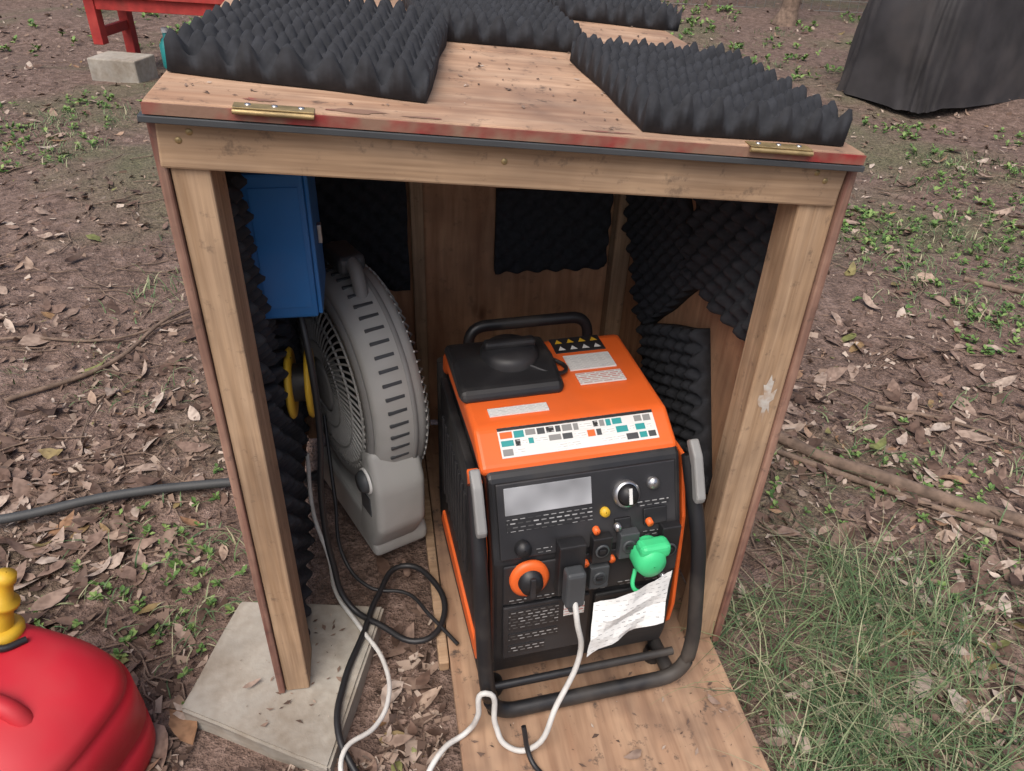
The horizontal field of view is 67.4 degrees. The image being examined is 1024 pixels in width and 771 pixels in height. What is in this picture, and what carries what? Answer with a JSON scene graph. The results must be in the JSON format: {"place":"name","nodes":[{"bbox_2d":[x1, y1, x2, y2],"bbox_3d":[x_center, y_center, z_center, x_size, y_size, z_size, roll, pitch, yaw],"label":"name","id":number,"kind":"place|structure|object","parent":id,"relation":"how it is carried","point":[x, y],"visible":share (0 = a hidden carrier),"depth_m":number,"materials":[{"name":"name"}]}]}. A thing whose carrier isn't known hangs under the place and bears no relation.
{"place":"outdoors","nodes":[
{"label":"outdoors","id":0,"kind":"place"},
{"bbox_2d":[0,0,1023,770],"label":"ground","id":1,"kind":"structure","parent":0,"point":[210,752],"depth_m":2.47,"materials":[{"name":"brown soil"}]},
{"bbox_2d":[0,567,155,770],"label":"fuel can","id":2,"kind":"object","parent":1,"relation":"on","point":[69,703],"visible":1,"depth_m":1.21,"materials":[{"name":"red plastic"}]},
{"bbox_2d":[0,314,189,341],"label":"fallen branch","id":3,"kind":"object","parent":1,"relation":"on","point":[80,340],"visible":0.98,"depth_m":2.47,"materials":[{"name":"brown wood"}]},
{"bbox_2d":[4,307,189,402],"bbox_3d":[-1.194,-0.151,2.483,0.082,0.030,0.860,21,39,25],"label":"fallen branch","id":4,"kind":"object","parent":1,"relation":"on","point":[84,374],"visible":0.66,"depth_m":2.33,"materials":[{"name":"brown wood"}]},
{"bbox_2d":[87,51,158,82],"bbox_3d":[-2.613,-2.133,5.168,0.340,0.160,0.240,7,35,7],"label":"concrete block","id":5,"kind":"object","parent":1,"relation":"on","point":[119,67],"depth_m":5.08,"materials":[{"name":"grey concrete"}]},
{"bbox_2d":[83,0,224,52],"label":"red wooden bench","id":6,"kind":"object","parent":1,"relation":"on","point":[100,30],"visible":0.36,"depth_m":5.10,"materials":[{"name":"paint"}]},
{"bbox_2d":[0,470,316,523],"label":"garden hose","id":7,"kind":"object","parent":1,"relation":"on","point":[103,497],"visible":0.38,"depth_m":1.86,"materials":[{"name":"rubber"}]},
{"bbox_2d":[159,27,167,68],"bbox_3d":[-2.404,-2.362,5.369,0.110,0.262,0.110,2,35,0],"label":"teal bottle","id":8,"kind":"object","parent":1,"relation":"on","point":[164,30],"visible":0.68,"depth_m":5.32,"materials":[{"name":"plastic"}]},
{"bbox_2d":[182,602,384,770],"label":"concrete paver","id":9,"kind":"object","parent":1,"relation":"on","point":[221,701],"visible":0.88,"depth_m":1.43,"materials":[{"name":"grey concrete"}]},
{"bbox_2d":[305,453,391,770],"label":"white power cord","id":10,"kind":"object","parent":1,"relation":"on","point":[369,731],"visible":0.88,"depth_m":1.51,"materials":[{"name":"white plastic"}]},
{"bbox_2d":[297,240,428,554],"bbox_3d":[-0.338,0.010,1.657,0.169,0.654,0.468,-19,38,-27],"label":"floor fan","id":11,"kind":"object","parent":1,"relation":"on","point":[374,406],"visible":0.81,"depth_m":1.50,"materials":[{"name":"grey plastic"}]},
{"bbox_2d":[243,556,720,758],"bbox_3d":[-0.058,0.583,1.441,0.801,0.040,0.421,18,38,22],"label":"dry leaf scatter","id":12,"kind":"object","parent":1,"relation":"on","point":[383,566],"visible":0.8,"depth_m":1.49,"materials":[{"name":"brown plant"}]},
{"bbox_2d":[426,602,583,770],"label":"white extension cord","id":13,"kind":"object","parent":1,"relation":"on","point":[539,742],"visible":1,"depth_m":1.33,"materials":[{"name":"white plastic"}]},
{"bbox_2d":[0,0,1023,770],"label":"leaf litter","id":14,"kind":"object","parent":1,"relation":"on","point":[184,730],"visible":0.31,"depth_m":1.87,"materials":[{"name":"brown plant"}]},
{"bbox_2d":[0,0,1023,703],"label":"weeds","id":15,"kind":"object","parent":1,"relation":"on","point":[770,492],"visible":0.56,"depth_m":3.27,"materials":[{"name":"green plant"}]},
{"bbox_2d":[0,40,1023,770],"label":"twigs","id":16,"kind":"object","parent":1,"relation":"on","point":[148,676],"visible":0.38,"depth_m":2.04,"materials":[{"name":"brown wood"}]},
{"bbox_2d":[425,425,769,770],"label":"plywood floor board","id":17,"kind":"object","parent":1,"relation":"on","point":[664,723],"visible":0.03,"depth_m":1.42,"materials":[{"name":"brown wood"}]},
{"bbox_2d":[322,415,458,645],"bbox_3d":[-0.282,0.301,1.563,0.079,0.299,0.470,-25,43,-33],"label":"black power cord","id":18,"kind":"object","parent":17,"relation":"on","point":[420,604],"visible":1,"depth_m":1.64,"materials":[{"name":"black rubber"}]},
{"bbox_2d":[240,614,744,770],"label":"litter on board","id":19,"kind":"object","parent":17,"relation":"on","point":[474,741],"visible":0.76,"depth_m":1.41,"materials":[{"name":"brown plant"}]},
{"bbox_2d":[137,0,866,693],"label":"plywood generator shelter","id":20,"kind":"object","parent":17,"relation":"on","point":[469,136],"visible":0.54,"depth_m":1.06,"materials":[{"name":"brown wood"}]},
{"bbox_2d":[225,171,279,400],"bbox_3d":[-0.395,-0.158,1.151,0.051,0.323,0.182,-4,35,-9],"label":"acoustic foam pad","id":21,"kind":"object","parent":20,"relation":"attached to","point":[267,344],"visible":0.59,"depth_m":1.12,"materials":[{"name":"black plastic"}]},
{"bbox_2d":[240,172,325,318],"bbox_3d":[-0.368,-0.236,1.219,0.132,0.255,0.152,-4,35,-9],"label":"electrical box","id":22,"kind":"object","parent":20,"relation":"attached to","point":[284,226],"visible":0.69,"depth_m":1.15,"materials":[{"name":"blue metal"}]},
{"bbox_2d":[302,176,325,312],"bbox_3d":[-0.313,-0.249,1.223,0.006,0.227,0.142,-4,35,-9],"label":"door","id":23,"kind":"structure","parent":22,"relation":"in","point":[309,184],"depth_m":1.19,"materials":[{"name":"blue metal"}]},
{"bbox_2d":[297,317,447,770],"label":"black power cord","id":24,"kind":"object","parent":22,"relation":"hanging from","point":[367,618],"visible":0.97,"depth_m":1.49,"materials":[{"name":"black rubber"}]},
{"bbox_2d":[264,318,308,547],"bbox_3d":[-0.417,0.076,1.403,0.056,0.314,0.311,-4,35,-9],"label":"acoustic foam pad","id":25,"kind":"object","parent":20,"relation":"attached to","point":[290,438],"visible":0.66,"depth_m":1.36,"materials":[{"name":"black plastic"}]},
{"bbox_2d":[283,346,315,418],"bbox_3d":[-0.382,-0.006,1.391,0.044,0.132,0.132,-4,35,-9],"label":"yellow cable reel","id":26,"kind":"object","parent":25,"relation":"attached to","point":[297,386],"visible":0.73,"depth_m":1.36,"materials":[{"name":"plastic"}]},
{"bbox_2d":[280,317,309,452],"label":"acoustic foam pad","id":27,"kind":"object","parent":20,"relation":"attached to","point":[294,340],"visible":0.07,"depth_m":1.67,"materials":[{"name":"black plastic"}]},
{"bbox_2d":[290,457,314,634],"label":"acoustic foam pad","id":28,"kind":"object","parent":20,"relation":"attached to","point":[304,556],"visible":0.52,"depth_m":1.57,"materials":[{"name":"black plastic"}]},
{"bbox_2d":[163,0,447,102],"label":"acoustic foam pad","id":29,"kind":"object","parent":20,"relation":"attached to","point":[385,49],"visible":1,"depth_m":0.94,"materials":[{"name":"black plastic"}]},
{"bbox_2d":[315,176,409,290],"bbox_3d":[-0.363,-0.350,1.767,0.247,0.303,0.038,-4,35,-9],"label":"acoustic foam pad","id":30,"kind":"object","parent":20,"relation":"attached to","point":[367,219],"visible":0.58,"depth_m":1.75,"materials":[{"name":"black plastic"}]},
{"bbox_2d":[402,0,581,51],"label":"acoustic foam pad","id":31,"kind":"object","parent":20,"relation":"attached to","point":[540,24],"visible":0.91,"depth_m":1.29,"materials":[{"name":"black plastic"}]},
{"bbox_2d":[494,188,613,274],"bbox_3d":[0.099,-0.374,1.853,0.282,0.212,0.028,-4,35,-9],"label":"acoustic foam pad","id":32,"kind":"object","parent":20,"relation":"attached to","point":[537,230],"visible":0.94,"depth_m":1.85,"materials":[{"name":"black plastic"}]},
{"bbox_2d":[547,0,682,31],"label":"acoustic foam pad","id":33,"kind":"object","parent":20,"relation":"attached to","point":[653,14],"visible":0.98,"depth_m":1.62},
{"bbox_2d":[621,195,697,329],"bbox_3d":[0.308,-0.322,1.654,0.041,0.335,0.336,-4,80,-9],"label":"acoustic foam pad","id":34,"kind":"object","parent":20,"relation":"attached to","point":[657,230],"visible":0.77,"depth_m":1.64,"materials":[{"name":"black plastic"}]},
{"bbox_2d":[636,323,711,493],"bbox_3d":[0.334,0.034,1.628,0.048,0.324,0.322,-4,7,-9],"label":"acoustic foam pad","id":35,"kind":"object","parent":20,"relation":"attached to","point":[675,368],"visible":0.58,"depth_m":1.53,"materials":[{"name":"black plastic"}]},
{"bbox_2d":[570,32,852,145],"bbox_3d":[0.264,-0.440,1.106,0.277,0.052,0.389,0,34,-12],"label":"acoustic foam pad","id":36,"kind":"object","parent":20,"relation":"attached to","point":[693,90],"visible":1,"depth_m":1.00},
{"bbox_2d":[679,198,777,340],"bbox_3d":[0.368,-0.268,1.299,0.042,0.304,0.304,-4,32,-9],"label":"acoustic foam pad","id":37,"kind":"object","parent":20,"relation":"attached to","point":[725,247],"visible":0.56,"depth_m":1.29,"materials":[{"name":"black plastic"}]},
{"bbox_2d":[521,725,541,770],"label":"black power cord","id":38,"kind":"object","parent":17,"relation":"on","point":[534,765],"visible":1,"depth_m":1.33,"materials":[{"name":"black rubber"}]},
{"bbox_2d":[437,312,705,717],"bbox_3d":[0.091,0.211,1.469,0.424,0.589,0.555,-7,36,-13],"label":"inverter generator","id":39,"kind":"object","parent":17,"relation":"on","point":[571,472],"visible":0.99,"depth_m":1.31,"materials":[{"name":"black plastic"}]},
{"bbox_2d":[503,476,591,516],"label":"display window","id":40,"kind":"structure","parent":39,"relation":"in","point":[577,491],"depth_m":1.25,"materials":[{"name":"grey glass"}]},
{"bbox_2d":[661,0,867,12],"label":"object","id":41,"kind":"object","parent":1,"relation":"on","point":[709,2],"visible":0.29,"depth_m":8.41,"materials":[{"name":"green metal"}]},
{"bbox_2d":[770,0,800,26],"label":"tree","id":42,"kind":"object","parent":1,"relation":"on","point":[786,15],"visible":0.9,"depth_m":7.71,"materials":[{"name":"brown plant"}]},
{"bbox_2d":[648,496,1023,770],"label":"grass tufts","id":43,"kind":"object","parent":1,"relation":"on","point":[859,744],"visible":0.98,"depth_m":1.52,"materials":[{"name":"green plant"}]},
{"bbox_2d":[775,448,1023,538],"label":"fallen branch","id":44,"kind":"object","parent":1,"relation":"on","point":[853,478],"visible":0.88,"depth_m":2.00,"materials":[{"name":"brown wood"}]},
{"bbox_2d":[777,431,1023,526],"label":"fallen branch","id":45,"kind":"object","parent":1,"relation":"on","point":[884,477],"visible":0.69,"depth_m":2.02,"materials":[{"name":"brown wood"}]},
{"bbox_2d":[836,0,1023,113],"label":"covered grill","id":46,"kind":"object","parent":1,"relation":"on","point":[920,56],"visible":0.99,"depth_m":5.06,"materials":[{"name":"fabric"}]},
{"bbox_2d":[874,404,1023,447],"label":"fallen branch","id":47,"kind":"object","parent":1,"relation":"on","point":[892,409],"visible":0.99,"depth_m":2.30,"materials":[{"name":"brown wood"}]},
{"bbox_2d":[963,276,1023,293],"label":"fallen branch","id":48,"kind":"object","parent":1,"relation":"on","point":[995,285],"visible":0.98,"depth_m":2.96,"materials":[{"name":"brown wood"}]},
{"bbox_2d":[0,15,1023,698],"bbox_3d":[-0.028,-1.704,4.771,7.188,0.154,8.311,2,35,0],"label":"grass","id":49,"kind":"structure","parent":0,"point":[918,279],"depth_m":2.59,"materials":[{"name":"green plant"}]}
]}

